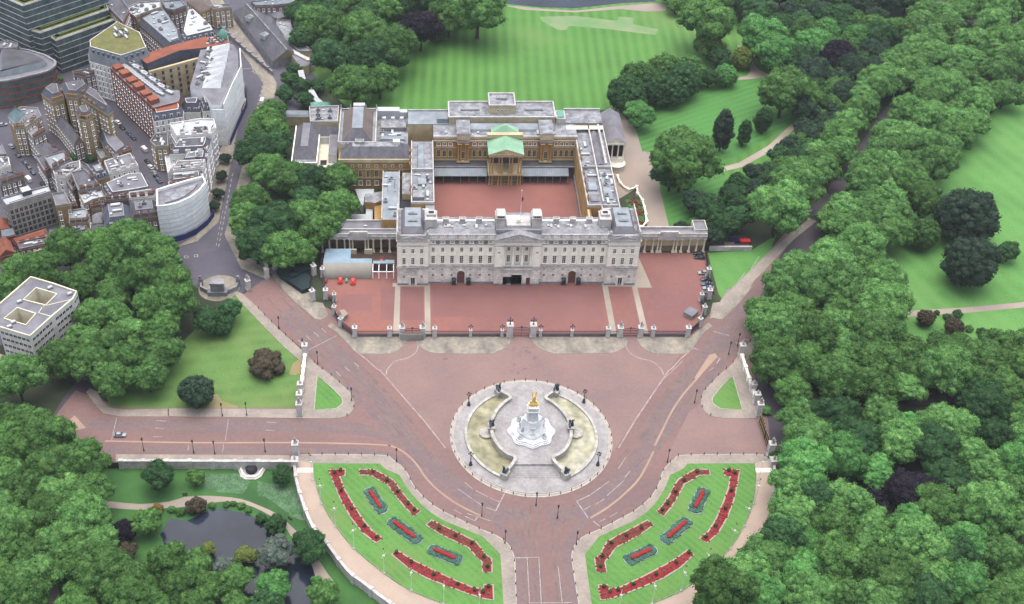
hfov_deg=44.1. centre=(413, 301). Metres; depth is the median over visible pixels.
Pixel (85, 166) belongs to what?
town house
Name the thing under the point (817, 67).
broadleaf tree
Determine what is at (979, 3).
avenue tree
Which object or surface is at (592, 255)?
window
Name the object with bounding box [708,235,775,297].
verge lawn
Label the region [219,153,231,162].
broadleaf tree
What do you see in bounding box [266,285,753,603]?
tyre bands
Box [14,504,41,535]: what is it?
broadleaf tree
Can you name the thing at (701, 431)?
gate road
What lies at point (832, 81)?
broadleaf tree
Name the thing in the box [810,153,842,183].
avenue tree
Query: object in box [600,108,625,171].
garden pavilion
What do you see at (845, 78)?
understorey tree
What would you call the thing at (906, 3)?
broadleaf tree
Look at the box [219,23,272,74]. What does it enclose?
street wall
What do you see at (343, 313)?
guard cabin
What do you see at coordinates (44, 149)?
town house
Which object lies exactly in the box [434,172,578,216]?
courtyard
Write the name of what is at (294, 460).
gate pier
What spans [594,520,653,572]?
flower bed
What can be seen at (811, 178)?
broadleaf tree
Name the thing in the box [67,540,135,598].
broadleaf tree
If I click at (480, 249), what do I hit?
window
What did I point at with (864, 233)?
avenue tree
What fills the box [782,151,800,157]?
understorey tree
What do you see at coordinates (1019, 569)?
broadleaf tree
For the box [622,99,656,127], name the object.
broadleaf tree
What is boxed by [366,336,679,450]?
plaza
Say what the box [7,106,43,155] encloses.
town house
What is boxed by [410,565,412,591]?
flagpole
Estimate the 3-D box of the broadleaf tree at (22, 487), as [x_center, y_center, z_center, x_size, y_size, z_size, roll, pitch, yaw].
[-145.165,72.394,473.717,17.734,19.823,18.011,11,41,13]
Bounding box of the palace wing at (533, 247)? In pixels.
[396,204,641,284]
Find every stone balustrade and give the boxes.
[118,458,291,469]
[293,465,394,603]
[299,353,306,393]
[616,174,648,225]
[739,353,754,396]
[771,465,775,497]
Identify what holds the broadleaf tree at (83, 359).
on the terrace ground at (54, 390)
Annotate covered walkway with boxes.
[298,70,322,101]
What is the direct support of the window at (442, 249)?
in the palace wing at (533, 247)
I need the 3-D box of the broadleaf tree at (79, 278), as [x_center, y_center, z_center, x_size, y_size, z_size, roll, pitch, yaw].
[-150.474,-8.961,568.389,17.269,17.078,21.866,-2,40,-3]
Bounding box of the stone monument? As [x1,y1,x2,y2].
[198,275,240,300]
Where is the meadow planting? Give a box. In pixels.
[204,473,306,521]
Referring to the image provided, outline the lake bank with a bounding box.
[509,3,666,11]
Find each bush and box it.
[152,502,163,511]
[185,496,206,515]
[246,346,285,380]
[264,513,287,535]
[916,308,936,325]
[943,313,951,319]
[943,316,964,334]
[952,309,963,317]
[965,324,973,331]
[976,327,985,333]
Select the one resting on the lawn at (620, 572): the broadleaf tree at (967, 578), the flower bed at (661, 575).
the flower bed at (661, 575)
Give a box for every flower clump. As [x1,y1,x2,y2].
[628,197,641,206]
[636,207,643,215]
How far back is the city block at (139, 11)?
748.04 m
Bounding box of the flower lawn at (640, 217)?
[625,199,645,224]
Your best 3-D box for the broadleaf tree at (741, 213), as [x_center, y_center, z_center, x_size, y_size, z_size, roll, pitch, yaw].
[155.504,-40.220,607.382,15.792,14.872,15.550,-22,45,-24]
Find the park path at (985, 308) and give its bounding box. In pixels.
[885,302,1023,517]
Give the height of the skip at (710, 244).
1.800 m
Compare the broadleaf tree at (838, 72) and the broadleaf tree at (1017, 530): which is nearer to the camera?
the broadleaf tree at (1017, 530)
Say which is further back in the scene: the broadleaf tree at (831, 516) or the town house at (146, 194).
the town house at (146, 194)
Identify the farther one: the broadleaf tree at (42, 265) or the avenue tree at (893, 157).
the avenue tree at (893, 157)
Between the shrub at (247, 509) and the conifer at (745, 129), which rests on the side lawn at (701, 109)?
the conifer at (745, 129)
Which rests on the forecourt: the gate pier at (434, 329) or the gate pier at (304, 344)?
the gate pier at (434, 329)
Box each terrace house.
[169,118,219,168]
[169,137,214,177]
[170,171,203,182]
[173,159,209,196]
[182,150,211,191]
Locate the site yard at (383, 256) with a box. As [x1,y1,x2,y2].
[321,253,396,268]
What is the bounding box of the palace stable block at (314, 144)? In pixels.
[291,123,338,166]
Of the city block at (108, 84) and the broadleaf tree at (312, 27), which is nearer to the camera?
the city block at (108, 84)
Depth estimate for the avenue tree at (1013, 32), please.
724.38 m
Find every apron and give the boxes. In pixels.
[328,323,405,353]
[417,337,511,353]
[531,337,625,353]
[635,323,711,353]
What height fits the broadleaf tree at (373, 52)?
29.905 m
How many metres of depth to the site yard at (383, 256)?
596.11 m
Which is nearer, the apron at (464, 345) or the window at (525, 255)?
the apron at (464, 345)
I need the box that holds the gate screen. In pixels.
[400,332,423,339]
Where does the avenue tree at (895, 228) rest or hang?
on the park lawn at (991, 160)
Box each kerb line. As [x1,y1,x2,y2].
[355,341,445,447]
[618,341,692,447]
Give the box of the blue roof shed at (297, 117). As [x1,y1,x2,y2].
[285,110,308,125]
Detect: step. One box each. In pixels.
[297,468,312,471]
[756,468,771,471]
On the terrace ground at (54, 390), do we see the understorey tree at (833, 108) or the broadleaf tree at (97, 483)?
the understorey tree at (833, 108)
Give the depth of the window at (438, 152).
643.86 m
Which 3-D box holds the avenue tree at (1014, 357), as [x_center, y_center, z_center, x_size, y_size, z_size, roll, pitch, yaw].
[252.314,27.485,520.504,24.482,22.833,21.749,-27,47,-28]
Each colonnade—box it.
[321,219,396,253]
[639,220,707,252]
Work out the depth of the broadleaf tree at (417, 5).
758.80 m
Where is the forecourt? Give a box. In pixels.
[321,252,706,335]
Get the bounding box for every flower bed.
[328,469,382,542]
[359,469,420,516]
[391,550,493,599]
[426,519,492,572]
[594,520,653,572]
[598,549,693,599]
[656,469,710,516]
[699,468,739,543]
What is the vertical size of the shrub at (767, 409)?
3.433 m
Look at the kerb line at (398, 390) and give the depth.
529.92 m
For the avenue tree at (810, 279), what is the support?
on the terrace ground at (54, 390)
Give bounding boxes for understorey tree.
[753,170,773,185]
[762,161,778,171]
[772,156,783,165]
[775,135,798,148]
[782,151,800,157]
[790,132,806,139]
[790,147,808,155]
[792,97,821,119]
[793,117,815,133]
[793,137,814,149]
[802,121,825,138]
[813,113,834,123]
[817,95,829,110]
[825,104,841,115]
[826,79,854,103]
[826,93,844,109]
[827,67,834,76]
[840,70,854,80]
[858,38,884,57]
[864,54,883,68]
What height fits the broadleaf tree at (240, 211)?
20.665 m
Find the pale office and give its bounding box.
[0,276,80,357]
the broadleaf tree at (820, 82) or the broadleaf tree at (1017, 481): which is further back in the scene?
the broadleaf tree at (820, 82)
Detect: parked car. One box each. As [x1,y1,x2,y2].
[113,432,125,437]
[693,251,703,254]
[694,255,704,259]
[698,270,705,274]
[700,276,711,281]
[701,281,712,285]
[702,285,713,289]
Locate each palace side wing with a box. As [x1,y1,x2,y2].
[381,140,434,227]
[573,124,619,216]
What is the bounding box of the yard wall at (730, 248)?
[709,246,751,250]
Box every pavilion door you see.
[408,276,417,284]
[615,276,624,284]
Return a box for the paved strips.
[393,257,651,333]
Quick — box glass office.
[0,0,114,73]
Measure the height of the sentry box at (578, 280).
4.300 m
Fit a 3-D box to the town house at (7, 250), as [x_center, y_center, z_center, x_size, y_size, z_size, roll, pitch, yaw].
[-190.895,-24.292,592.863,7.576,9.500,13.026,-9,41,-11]
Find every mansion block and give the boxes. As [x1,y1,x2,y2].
[41,83,68,137]
[62,79,89,137]
[76,105,99,160]
[83,87,116,146]
[107,0,131,27]
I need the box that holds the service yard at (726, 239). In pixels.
[706,235,749,249]
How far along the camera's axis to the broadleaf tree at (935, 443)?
479.27 m
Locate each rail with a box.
[313,468,445,603]
[650,462,756,603]
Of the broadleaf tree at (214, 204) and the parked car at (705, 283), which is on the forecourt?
the parked car at (705, 283)
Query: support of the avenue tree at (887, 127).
on the terrace ground at (54, 390)
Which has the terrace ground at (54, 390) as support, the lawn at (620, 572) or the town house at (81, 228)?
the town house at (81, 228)
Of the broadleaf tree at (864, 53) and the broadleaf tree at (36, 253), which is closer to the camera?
the broadleaf tree at (36, 253)
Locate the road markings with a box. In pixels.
[111,62,759,603]
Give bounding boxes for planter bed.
[363,486,387,513]
[387,516,422,544]
[427,544,462,564]
[623,544,657,564]
[659,517,692,544]
[688,487,710,513]
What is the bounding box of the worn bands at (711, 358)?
[70,353,717,517]
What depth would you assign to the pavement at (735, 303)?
569.51 m
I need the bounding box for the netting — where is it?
[276,263,310,293]
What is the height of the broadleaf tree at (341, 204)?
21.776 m
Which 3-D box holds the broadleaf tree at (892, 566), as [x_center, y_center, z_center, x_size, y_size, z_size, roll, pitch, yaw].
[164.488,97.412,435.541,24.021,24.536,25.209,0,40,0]
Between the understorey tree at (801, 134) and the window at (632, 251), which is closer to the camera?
the window at (632, 251)
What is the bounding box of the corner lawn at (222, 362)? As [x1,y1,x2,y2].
[105,295,299,407]
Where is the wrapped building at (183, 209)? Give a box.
[156,176,213,241]
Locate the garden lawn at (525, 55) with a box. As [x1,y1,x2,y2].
[308,0,811,225]
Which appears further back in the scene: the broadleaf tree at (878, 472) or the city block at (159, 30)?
the city block at (159, 30)
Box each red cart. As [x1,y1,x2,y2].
[338,277,342,283]
[350,278,355,284]
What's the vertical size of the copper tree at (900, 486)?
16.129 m
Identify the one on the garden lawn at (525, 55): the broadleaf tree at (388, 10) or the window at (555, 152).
the broadleaf tree at (388, 10)
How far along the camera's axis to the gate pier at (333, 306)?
560.87 m
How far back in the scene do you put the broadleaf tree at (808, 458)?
472.08 m
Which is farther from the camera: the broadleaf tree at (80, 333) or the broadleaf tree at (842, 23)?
the broadleaf tree at (842, 23)
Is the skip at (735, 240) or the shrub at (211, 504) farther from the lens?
the skip at (735, 240)
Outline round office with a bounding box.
[0,47,59,107]
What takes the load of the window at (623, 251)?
in the palace wing at (533, 247)
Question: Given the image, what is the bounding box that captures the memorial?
[450,380,612,497]
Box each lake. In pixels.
[160,509,314,603]
[505,0,655,7]
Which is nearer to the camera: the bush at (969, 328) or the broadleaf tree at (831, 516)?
the broadleaf tree at (831, 516)
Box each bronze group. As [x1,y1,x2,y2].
[488,419,495,433]
[493,383,502,397]
[500,465,509,480]
[551,383,560,397]
[561,466,571,480]
[567,419,574,433]
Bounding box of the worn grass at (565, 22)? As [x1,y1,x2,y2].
[540,16,657,34]
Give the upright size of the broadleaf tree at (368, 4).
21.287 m
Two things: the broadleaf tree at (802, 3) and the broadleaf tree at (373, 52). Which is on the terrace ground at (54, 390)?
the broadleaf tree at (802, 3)
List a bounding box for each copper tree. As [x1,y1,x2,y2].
[112,518,135,545]
[397,9,444,51]
[817,38,857,67]
[862,482,891,510]
[882,466,940,504]
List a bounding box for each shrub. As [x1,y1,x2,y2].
[69,152,76,160]
[85,154,94,162]
[167,506,175,512]
[175,508,185,516]
[208,501,215,508]
[223,500,229,507]
[230,500,236,505]
[237,502,245,509]
[244,506,251,512]
[255,512,266,523]
[762,405,771,414]
[767,448,780,458]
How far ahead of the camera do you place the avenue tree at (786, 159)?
624.12 m
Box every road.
[54,377,103,414]
[57,232,791,603]
[667,403,765,457]
[760,19,975,295]
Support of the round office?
on the street
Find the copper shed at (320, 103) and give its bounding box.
[310,102,330,105]
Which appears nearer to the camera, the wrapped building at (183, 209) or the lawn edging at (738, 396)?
the lawn edging at (738, 396)
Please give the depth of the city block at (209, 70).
681.64 m
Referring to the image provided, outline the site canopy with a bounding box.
[372,261,394,278]
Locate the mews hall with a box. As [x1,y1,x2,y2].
[233,4,313,74]
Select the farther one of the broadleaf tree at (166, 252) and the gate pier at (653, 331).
the broadleaf tree at (166, 252)
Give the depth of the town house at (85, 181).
621.04 m
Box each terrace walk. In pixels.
[296,460,441,603]
[654,460,772,603]
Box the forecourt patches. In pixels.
[341,287,681,325]
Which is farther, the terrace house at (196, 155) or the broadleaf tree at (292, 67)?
the broadleaf tree at (292, 67)
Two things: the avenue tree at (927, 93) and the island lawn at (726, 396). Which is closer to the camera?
the island lawn at (726, 396)
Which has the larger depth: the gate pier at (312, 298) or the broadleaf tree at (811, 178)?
the broadleaf tree at (811, 178)
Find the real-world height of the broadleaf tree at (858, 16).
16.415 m
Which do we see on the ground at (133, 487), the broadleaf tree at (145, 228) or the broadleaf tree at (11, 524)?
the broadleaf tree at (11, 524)
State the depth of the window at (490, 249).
568.49 m
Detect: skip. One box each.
[706,241,717,246]
[724,242,734,245]
[729,238,739,243]
[739,238,750,243]
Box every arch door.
[457,270,464,281]
[568,270,575,281]
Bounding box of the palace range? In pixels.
[408,92,602,185]
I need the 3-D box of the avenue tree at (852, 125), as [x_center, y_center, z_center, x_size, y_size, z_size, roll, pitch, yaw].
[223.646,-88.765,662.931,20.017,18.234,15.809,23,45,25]
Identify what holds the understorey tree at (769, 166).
on the garden lawn at (525, 55)
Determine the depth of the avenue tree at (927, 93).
676.99 m
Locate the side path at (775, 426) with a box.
[753,364,959,469]
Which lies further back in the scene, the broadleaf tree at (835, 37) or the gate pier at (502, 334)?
the broadleaf tree at (835, 37)
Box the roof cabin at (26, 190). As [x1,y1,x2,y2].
[20,186,31,196]
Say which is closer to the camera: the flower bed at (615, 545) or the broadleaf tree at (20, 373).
the flower bed at (615, 545)
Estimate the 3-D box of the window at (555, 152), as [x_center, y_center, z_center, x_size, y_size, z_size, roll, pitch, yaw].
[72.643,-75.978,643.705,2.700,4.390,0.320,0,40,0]
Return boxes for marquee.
[323,249,371,278]
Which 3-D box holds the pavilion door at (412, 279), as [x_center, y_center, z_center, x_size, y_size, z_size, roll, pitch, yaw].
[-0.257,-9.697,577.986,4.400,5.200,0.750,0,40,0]
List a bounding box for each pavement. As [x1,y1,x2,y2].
[86,388,289,461]
[168,291,353,418]
[179,0,276,279]
[262,267,327,319]
[298,454,516,603]
[571,454,768,603]
[701,339,756,418]
[709,218,815,318]
[710,270,766,319]
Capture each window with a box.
[358,170,362,176]
[374,170,378,176]
[402,257,405,264]
[410,248,415,253]
[411,257,414,264]
[419,248,423,253]
[419,257,423,264]
[430,247,435,252]
[430,253,436,263]
[436,150,440,156]
[439,253,445,263]
[440,247,445,252]
[442,150,446,156]
[449,247,454,252]
[449,253,455,263]
[458,253,464,263]
[459,247,464,252]
[461,151,464,158]
[467,253,474,263]
[468,247,473,252]
[471,150,476,156]
[477,253,483,263]
[478,247,483,252]
[482,150,487,156]
[486,253,493,263]
[487,247,492,252]
[505,254,510,262]
[514,254,519,262]
[523,254,528,262]
[526,150,531,156]
[531,150,536,156]
[542,253,548,263]
[551,253,558,263]
[552,247,557,252]
[553,150,557,156]
[560,253,567,263]
[563,150,568,156]
[569,150,573,156]
[570,253,576,263]
[571,247,576,252]
[579,253,586,263]
[589,253,595,263]
[590,247,595,252]
[598,253,605,263]
[611,257,615,264]
[620,248,625,253]
[620,257,624,264]
[628,257,633,264]
[629,248,634,253]
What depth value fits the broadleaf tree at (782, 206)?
587.22 m
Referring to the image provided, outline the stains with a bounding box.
[394,346,617,376]
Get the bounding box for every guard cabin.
[339,309,347,320]
[683,306,698,319]
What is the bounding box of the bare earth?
[207,360,301,407]
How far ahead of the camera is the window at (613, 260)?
570.85 m
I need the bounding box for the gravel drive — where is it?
[613,109,668,225]
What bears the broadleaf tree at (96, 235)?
on the terrace ground at (54, 390)
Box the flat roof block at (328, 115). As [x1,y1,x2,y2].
[309,105,339,126]
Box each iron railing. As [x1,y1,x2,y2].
[342,322,351,334]
[357,330,387,336]
[392,330,398,336]
[437,331,468,336]
[472,330,500,336]
[542,330,570,336]
[573,330,605,336]
[610,331,616,336]
[643,330,650,336]
[655,330,685,336]
[690,322,698,333]
[705,251,707,269]
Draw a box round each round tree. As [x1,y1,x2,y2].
[175,374,214,408]
[214,315,234,336]
[429,30,446,42]
[604,72,647,112]
[618,60,656,80]
[642,69,670,106]
[648,51,680,74]
[662,75,689,107]
[666,62,702,99]
[673,220,687,225]
[679,53,705,77]
[687,217,698,225]
[715,62,738,86]
[731,46,754,68]
[792,26,833,53]
[814,16,841,36]
[817,3,852,22]
[857,0,880,13]
[864,14,888,24]
[910,216,941,250]
[931,187,1001,241]
[939,236,1004,287]
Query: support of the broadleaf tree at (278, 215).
on the terrace ground at (54, 390)
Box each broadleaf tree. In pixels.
[0,252,25,276]
[0,271,23,300]
[0,352,50,402]
[0,401,29,420]
[0,416,15,439]
[0,426,31,464]
[0,454,25,489]
[0,469,43,506]
[0,488,25,515]
[0,511,24,558]
[0,555,12,572]
[0,565,52,603]
[6,401,35,427]
[10,551,65,585]
[11,530,46,561]
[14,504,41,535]
[19,249,62,283]
[22,407,77,451]
[22,440,75,479]
[24,490,68,527]
[25,248,58,265]
[33,522,66,553]
[35,470,82,496]
[36,337,80,380]
[43,225,89,270]
[47,487,114,540]
[48,533,90,578]
[51,578,99,603]
[58,261,96,298]
[62,322,101,347]
[64,435,113,473]
[64,470,117,505]
[66,343,108,381]
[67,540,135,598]
[70,297,103,325]
[78,226,105,260]
[84,242,121,280]
[85,521,119,545]
[88,298,133,328]
[89,360,137,398]
[91,322,140,351]
[94,278,131,303]
[95,558,155,603]
[101,217,151,261]
[102,266,129,287]
[106,337,147,368]
[115,315,144,341]
[118,250,165,294]
[119,540,138,558]
[130,284,156,320]
[130,507,163,534]
[131,356,169,392]
[136,218,159,236]
[140,458,175,491]
[142,308,180,338]
[142,328,186,366]
[145,280,200,327]
[146,540,186,577]
[147,565,160,583]
[148,230,180,251]
[148,582,169,603]
[150,244,183,263]
[152,265,195,289]
[156,563,197,602]
[162,257,191,273]
[169,598,178,603]
[177,586,215,603]
[181,545,213,579]
[185,468,205,486]
[192,304,224,335]
[194,571,222,601]
[202,541,216,555]
[209,200,220,210]
[211,188,225,198]
[211,555,234,571]
[215,170,228,181]
[217,298,242,319]
[217,562,255,595]
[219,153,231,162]
[221,588,249,603]
[227,201,257,234]
[229,181,271,207]
[231,129,281,166]
[232,221,275,264]
[233,544,257,563]
[243,107,289,139]
[243,199,299,231]
[245,152,284,189]
[247,586,285,603]
[251,98,288,122]
[254,567,293,598]
[256,532,295,568]
[259,229,302,268]
[260,127,292,159]
[266,158,305,199]
[271,463,290,484]
[275,84,294,103]
[280,71,298,87]
[282,0,303,20]
[285,62,302,72]
[287,26,314,46]
[288,185,319,204]
[288,236,318,265]
[289,163,334,192]
[289,198,321,230]
[291,76,311,91]
[291,526,325,564]
[293,91,313,106]
[294,3,325,27]
[298,211,343,250]
[301,0,322,5]
[305,578,340,603]
[306,22,320,43]
[308,38,350,73]
[310,575,322,583]
[311,37,325,52]
[311,79,324,93]
[313,8,345,41]
[317,188,361,221]
[319,0,345,12]
[322,0,340,5]
[324,62,378,106]
[326,161,358,189]
[339,6,387,45]
[340,0,375,12]
[341,38,397,68]
[348,0,381,17]
[364,22,422,67]
[369,62,399,98]
[372,0,406,21]
[397,0,435,13]
[428,0,462,37]
[447,0,508,39]
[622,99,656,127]
[647,124,725,191]
[648,168,678,191]
[665,0,685,13]
[674,0,737,38]
[681,189,707,213]
[689,553,761,603]
[692,34,726,59]
[693,193,724,220]
[701,67,721,87]
[705,47,733,66]
[705,211,742,240]
[706,227,723,243]
[718,0,738,9]
[718,183,747,207]
[722,205,755,231]
[723,171,750,189]
[724,549,782,581]
[734,0,762,5]
[735,531,796,575]
[736,13,787,57]
[736,195,751,212]
[739,0,776,18]
[742,163,764,178]
[746,178,765,193]
[747,176,810,237]
[747,569,788,603]
[749,30,796,70]
[756,63,813,117]
[758,515,806,547]
[765,144,792,160]
[766,465,808,497]
[767,11,793,27]
[767,492,818,531]
[768,160,827,201]
[773,0,786,5]
[773,395,821,425]
[775,434,833,482]
[777,0,803,14]
[779,413,833,449]
[780,546,820,582]
[781,569,838,603]
[784,43,818,68]
[785,27,794,37]
[788,15,824,35]
[789,0,813,6]
[791,9,815,21]
[796,56,830,79]
[796,528,819,552]
[797,479,834,510]
[802,0,831,19]
[809,75,826,90]
[809,530,866,579]
[810,80,826,104]
[810,394,863,425]
[810,501,857,542]
[822,0,842,4]
[823,75,842,92]
[824,429,869,481]
[824,574,859,603]
[828,66,851,77]
[828,476,875,523]
[830,32,842,40]
[832,415,882,455]
[833,51,868,81]
[836,17,854,33]
[840,3,856,15]
[840,24,868,41]
[841,32,860,50]
[842,0,860,8]
[850,503,890,531]
[850,522,886,553]
[851,9,866,23]
[851,576,905,603]
[854,451,895,489]
[854,544,924,603]
[857,49,869,56]
[861,393,902,431]
[863,18,898,45]
[864,5,889,18]
[875,0,902,10]
[878,415,924,464]
[878,511,953,562]
[884,16,903,32]
[886,501,923,528]
[898,0,919,14]
[901,411,921,426]
[910,571,954,603]
[911,421,964,469]
[912,480,969,530]
[914,408,940,422]
[919,553,952,582]
[922,455,979,494]
[926,401,957,413]
[931,407,980,439]
[941,520,988,565]
[945,534,981,565]
[946,556,990,603]
[955,379,1012,425]
[956,435,989,467]
[956,478,1019,536]
[966,448,1012,484]
[972,569,1023,603]
[973,417,1017,449]
[982,533,1023,578]
[993,435,1023,475]
[994,565,1023,579]
[996,240,1020,261]
[1000,499,1023,542]
[1004,472,1023,504]
[1007,401,1023,426]
[1009,422,1023,436]
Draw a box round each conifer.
[712,108,735,150]
[736,119,752,146]
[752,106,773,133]
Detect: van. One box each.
[25,175,31,182]
[140,145,147,152]
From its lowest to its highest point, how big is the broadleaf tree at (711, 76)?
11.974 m
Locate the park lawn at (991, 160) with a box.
[885,80,1023,340]
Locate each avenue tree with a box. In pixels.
[742,301,799,341]
[743,295,772,314]
[748,334,801,386]
[755,333,798,347]
[760,259,800,296]
[768,369,813,405]
[770,249,810,268]
[770,289,817,318]
[781,154,812,165]
[789,337,823,382]
[791,258,837,305]
[795,307,840,353]
[795,310,811,330]
[805,138,824,152]
[806,147,843,166]
[806,237,856,270]
[807,350,863,397]
[808,235,850,251]
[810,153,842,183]
[814,207,858,238]
[819,118,858,144]
[819,191,860,214]
[820,288,856,311]
[822,134,859,164]
[822,305,854,327]
[824,116,858,133]
[824,261,869,301]
[825,347,859,363]
[833,105,868,132]
[835,219,888,256]
[835,324,854,348]
[843,155,892,190]
[844,89,880,122]
[844,244,886,268]
[844,307,903,346]
[845,147,891,173]
[845,335,903,379]
[848,187,887,208]
[848,365,899,407]
[849,75,880,100]
[851,207,875,222]
[853,299,910,340]
[856,276,916,313]
[857,64,896,98]
[861,135,905,158]
[863,256,908,286]
[869,117,911,149]
[870,196,918,222]
[873,209,913,247]
[874,177,907,201]
[878,61,913,98]
[879,49,904,68]
[884,149,905,166]
[887,92,928,120]
[888,165,913,188]
[891,42,917,54]
[892,369,931,402]
[894,331,928,360]
[895,51,904,58]
[898,14,928,38]
[899,357,925,388]
[901,117,925,128]
[901,148,913,157]
[901,169,937,201]
[902,32,931,46]
[902,54,928,71]
[903,126,939,149]
[903,157,932,178]
[904,180,942,215]
[905,48,934,67]
[905,98,948,130]
[906,0,936,15]
[906,8,932,17]
[908,129,957,159]
[909,65,942,86]
[910,77,930,93]
[914,85,947,103]
[915,342,978,397]
[917,38,947,65]
[919,21,950,45]
[922,144,960,180]
[924,329,970,349]
[926,12,956,40]
[930,67,970,101]
[931,65,949,71]
[934,0,961,16]
[936,44,980,65]
[937,131,964,158]
[938,117,976,150]
[941,52,980,82]
[942,99,967,108]
[943,104,974,129]
[946,0,978,21]
[947,14,966,30]
[950,27,989,51]
[957,86,996,115]
[961,336,1006,370]
[962,107,992,137]
[962,364,992,389]
[965,43,984,55]
[966,0,983,21]
[970,26,978,30]
[970,76,1001,103]
[972,7,1011,29]
[976,52,989,79]
[976,328,1023,350]
[979,54,1019,83]
[981,0,1022,20]
[985,37,1009,57]
[987,30,1003,43]
[988,23,1007,31]
[990,78,1023,109]
[990,363,1023,402]
[997,43,1023,76]
[1000,22,1023,43]
[1000,342,1023,379]
[1012,40,1023,44]
[1015,19,1023,29]
[1017,327,1023,345]
[1018,0,1023,11]
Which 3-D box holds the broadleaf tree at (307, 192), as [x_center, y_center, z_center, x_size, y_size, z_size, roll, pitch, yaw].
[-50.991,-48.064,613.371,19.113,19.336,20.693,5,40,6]
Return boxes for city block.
[0,39,18,52]
[88,22,149,101]
[105,68,111,100]
[110,29,246,145]
[128,0,160,31]
[139,10,182,51]
[151,103,184,150]
[162,0,186,33]
[181,9,216,41]
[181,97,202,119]
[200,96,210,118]
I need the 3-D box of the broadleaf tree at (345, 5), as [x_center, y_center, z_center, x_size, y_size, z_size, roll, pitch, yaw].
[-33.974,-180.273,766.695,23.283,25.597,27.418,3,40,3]
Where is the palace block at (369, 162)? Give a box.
[338,139,410,188]
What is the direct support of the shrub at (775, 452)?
on the terrace ground at (54, 390)
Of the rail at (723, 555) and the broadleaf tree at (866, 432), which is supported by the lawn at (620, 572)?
the rail at (723, 555)
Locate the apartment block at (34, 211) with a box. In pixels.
[1,185,57,236]
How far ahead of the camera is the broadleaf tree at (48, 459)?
474.82 m
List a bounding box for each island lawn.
[315,376,341,408]
[713,376,741,408]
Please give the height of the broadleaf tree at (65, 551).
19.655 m
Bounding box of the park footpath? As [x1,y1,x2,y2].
[48,496,332,603]
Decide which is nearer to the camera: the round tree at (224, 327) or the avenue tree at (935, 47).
the round tree at (224, 327)
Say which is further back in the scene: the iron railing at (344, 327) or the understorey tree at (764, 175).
the understorey tree at (764, 175)
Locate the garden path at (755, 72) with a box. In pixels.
[724,45,794,170]
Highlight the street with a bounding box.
[0,0,317,344]
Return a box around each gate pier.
[244,274,251,290]
[263,263,269,279]
[290,456,298,467]
[291,437,298,455]
[295,397,302,416]
[296,390,302,404]
[297,380,303,392]
[301,341,307,356]
[308,287,315,301]
[310,262,316,276]
[320,265,324,277]
[323,286,327,299]
[331,303,336,315]
[332,291,336,302]
[337,315,343,327]
[352,324,356,337]
[387,324,391,337]
[399,322,404,337]
[420,321,425,337]
[432,325,436,337]
[468,324,472,336]
[500,324,504,336]
[506,316,513,337]
[529,316,536,337]
[538,324,543,336]
[605,325,610,337]
[617,321,623,337]
[637,321,644,337]
[650,325,655,337]
[684,324,691,337]
[697,315,703,327]
[698,291,704,302]
[701,303,707,315]
[705,265,711,276]
[707,286,712,299]
[737,341,746,356]
[749,380,757,392]
[752,390,761,404]
[754,397,764,416]
[766,437,776,456]
[768,456,777,467]
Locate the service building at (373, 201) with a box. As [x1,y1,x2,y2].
[365,192,381,218]
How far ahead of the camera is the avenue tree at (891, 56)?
706.03 m
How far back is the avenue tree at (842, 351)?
521.10 m
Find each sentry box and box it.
[452,277,455,285]
[466,277,470,285]
[561,277,565,285]
[576,277,580,285]
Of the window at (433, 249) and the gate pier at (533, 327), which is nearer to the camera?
the gate pier at (533, 327)
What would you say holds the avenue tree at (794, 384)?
on the terrace ground at (54, 390)
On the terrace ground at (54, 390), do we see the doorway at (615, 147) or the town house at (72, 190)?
the town house at (72, 190)
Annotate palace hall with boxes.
[337,103,407,158]
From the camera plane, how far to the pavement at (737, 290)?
586.74 m
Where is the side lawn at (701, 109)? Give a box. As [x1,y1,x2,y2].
[636,78,797,225]
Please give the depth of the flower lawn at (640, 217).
626.63 m
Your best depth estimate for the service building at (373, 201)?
615.82 m
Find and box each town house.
[0,144,6,156]
[0,156,11,175]
[0,171,25,196]
[0,217,9,237]
[0,236,15,263]
[1,228,15,243]
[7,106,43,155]
[11,228,47,253]
[17,235,46,254]
[27,123,48,158]
[35,142,61,157]
[35,155,53,189]
[44,150,72,190]
[52,192,72,227]
[53,160,81,196]
[56,115,85,160]
[66,178,79,207]
[69,208,91,230]
[71,169,102,205]
[71,200,77,209]
[72,68,97,91]
[74,226,89,231]
[78,190,105,220]
[80,161,89,171]
[89,163,109,189]
[90,197,103,218]
[92,212,103,224]
[92,224,104,230]
[96,149,107,167]
[99,131,127,158]
[102,202,131,227]
[103,173,150,210]
[104,153,139,180]
[104,190,129,205]
[118,144,133,155]
[129,187,155,203]
[130,199,160,233]
[150,133,169,171]
[165,156,174,181]
[168,175,199,184]
[186,0,212,26]
[210,3,233,28]
[251,0,293,21]
[269,11,291,22]
[276,19,312,56]
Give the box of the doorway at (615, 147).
[608,145,622,155]
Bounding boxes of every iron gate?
[405,327,419,333]
[513,326,529,335]
[623,327,637,335]
[759,414,769,446]
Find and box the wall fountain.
[238,465,265,479]
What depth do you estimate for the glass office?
721.41 m
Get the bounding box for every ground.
[0,0,1023,603]
[32,468,378,603]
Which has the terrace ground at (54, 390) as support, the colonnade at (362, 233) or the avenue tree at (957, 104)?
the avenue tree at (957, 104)
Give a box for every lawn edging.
[314,377,342,409]
[712,376,742,409]

